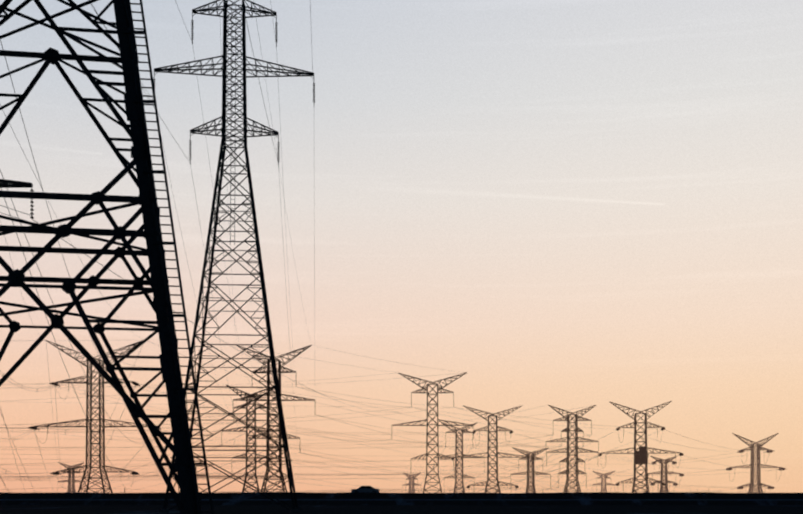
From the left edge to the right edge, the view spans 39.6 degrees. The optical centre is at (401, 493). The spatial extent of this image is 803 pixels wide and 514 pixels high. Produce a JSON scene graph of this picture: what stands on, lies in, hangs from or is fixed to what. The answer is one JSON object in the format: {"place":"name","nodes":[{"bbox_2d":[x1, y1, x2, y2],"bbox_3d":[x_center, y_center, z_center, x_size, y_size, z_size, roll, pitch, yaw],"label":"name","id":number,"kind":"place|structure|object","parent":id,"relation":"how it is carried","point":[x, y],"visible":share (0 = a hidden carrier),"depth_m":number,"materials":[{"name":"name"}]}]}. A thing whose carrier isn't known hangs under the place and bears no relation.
{"place":"outdoors","nodes":[
{"label":"outdoors","id":0,"kind":"place"},
{"bbox_2d":[0,179,33,218],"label":"tower top","id":1,"kind":"object","parent":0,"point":[11,184],"visible":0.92,"depth_m":70.65,"materials":[{"name":"metal"}]},
{"bbox_2d":[351,486,379,492],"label":"sedan car","id":2,"kind":"object","parent":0,"point":[366,489],"visible":0.77,"depth_m":181.51,"materials":[{"name":"paint"}]},
{"bbox_2d":[0,505,802,513],"bbox_3d":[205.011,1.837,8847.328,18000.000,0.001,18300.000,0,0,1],"label":"ground","id":3,"kind":"structure","parent":0,"point":[424,509],"depth_m":125.18,"materials":[{"name":"black soil"}]},
{"bbox_2d":[57,462,83,491],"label":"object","id":4,"kind":"object","parent":3,"relation":"on","point":[72,480],"visible":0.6,"depth_m":1008.95,"materials":[{"name":"black metal"}]},
{"bbox_2d":[28,340,160,492],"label":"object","id":5,"kind":"object","parent":3,"relation":"on","point":[99,419],"visible":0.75,"depth_m":328.96,"materials":[{"name":"black metal"}]},
{"bbox_2d":[0,0,213,513],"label":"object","id":6,"kind":"object","parent":3,"relation":"on","point":[181,449],"visible":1,"depth_m":38.39,"materials":[{"name":"metal"}]},
{"bbox_2d":[153,0,314,512],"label":"suspension tower","id":7,"kind":"structure","parent":3,"relation":"on","point":[260,273],"depth_m":110.21,"materials":[{"name":"metal"}]},
{"bbox_2d":[221,385,278,491],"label":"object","id":8,"kind":"object","parent":3,"relation":"on","point":[247,434],"visible":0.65,"depth_m":464.66,"materials":[{"name":"black metal"}]},
{"bbox_2d":[232,345,315,491],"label":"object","id":9,"kind":"object","parent":3,"relation":"on","point":[267,371],"visible":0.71,"depth_m":337.76,"materials":[{"name":"black metal"}]},
{"bbox_2d":[0,0,781,492],"bbox_3d":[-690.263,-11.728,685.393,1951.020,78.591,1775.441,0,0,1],"label":"conductors","id":10,"kind":"structure","parent":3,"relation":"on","point":[26,430],"depth_m":429.26,"materials":[{"name":"metal"}]},
{"bbox_2d":[0,492,802,504],"bbox_3d":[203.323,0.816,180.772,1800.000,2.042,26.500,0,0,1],"label":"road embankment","id":11,"kind":"structure","parent":3,"relation":"on","point":[560,498],"depth_m":175.46,"materials":[{"name":"concrete"}]},
{"bbox_2d":[402,472,420,492],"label":"tower top","id":12,"kind":"object","parent":3,"relation":"on","point":[411,478],"visible":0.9,"depth_m":1552.95,"materials":[{"name":"metal"}]},
{"bbox_2d":[391,373,473,492],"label":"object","id":13,"kind":"object","parent":3,"relation":"on","point":[436,414],"visible":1,"depth_m":416.70,"materials":[{"name":"black metal"}]},
{"bbox_2d":[435,423,484,492],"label":"transmission tower","id":14,"kind":"structure","parent":3,"relation":"on","point":[455,430],"depth_m":732.44,"materials":[{"name":"black metal"}]},
{"bbox_2d":[451,405,533,492],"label":"transmission tower","id":15,"kind":"structure","parent":3,"relation":"on","point":[495,455],"depth_m":575.09,"materials":[{"name":"black metal"}]},
{"bbox_2d":[510,447,550,492],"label":"transmission tower","id":16,"kind":"structure","parent":3,"relation":"on","point":[532,477],"depth_m":703.84,"materials":[{"name":"black metal"}]},
{"bbox_2d":[546,405,598,491],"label":"transmission tower","id":17,"kind":"structure","parent":3,"relation":"on","point":[577,430],"depth_m":571.58,"materials":[{"name":"black metal"}]},
{"bbox_2d":[592,471,614,491],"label":"tower top","id":18,"kind":"object","parent":3,"relation":"on","point":[604,489],"visible":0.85,"depth_m":1472.76,"materials":[{"name":"metal"}]},
{"bbox_2d":[598,401,683,492],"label":"transmission tower","id":19,"kind":"structure","parent":3,"relation":"on","point":[641,457],"depth_m":547.92,"materials":[{"name":"black metal"}]},
{"bbox_2d":[644,456,683,491],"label":"transmission tower","id":20,"kind":"structure","parent":3,"relation":"on","point":[665,471],"depth_m":857.68,"materials":[{"name":"black metal"}]},
{"bbox_2d":[726,433,785,492],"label":"transmission tower","id":21,"kind":"structure","parent":3,"relation":"on","point":[752,475],"depth_m":846.76,"materials":[{"name":"black metal"}]},
{"bbox_2d":[0,0,802,492],"label":"sky","id":22,"kind":"structure","parent":0,"point":[567,205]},
{"bbox_2d":[98,489,794,492],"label":"roadside dry grass","id":23,"kind":"structure","parent":0,"point":[542,491],"depth_m":177.51,"materials":[{"name":"black plant"}]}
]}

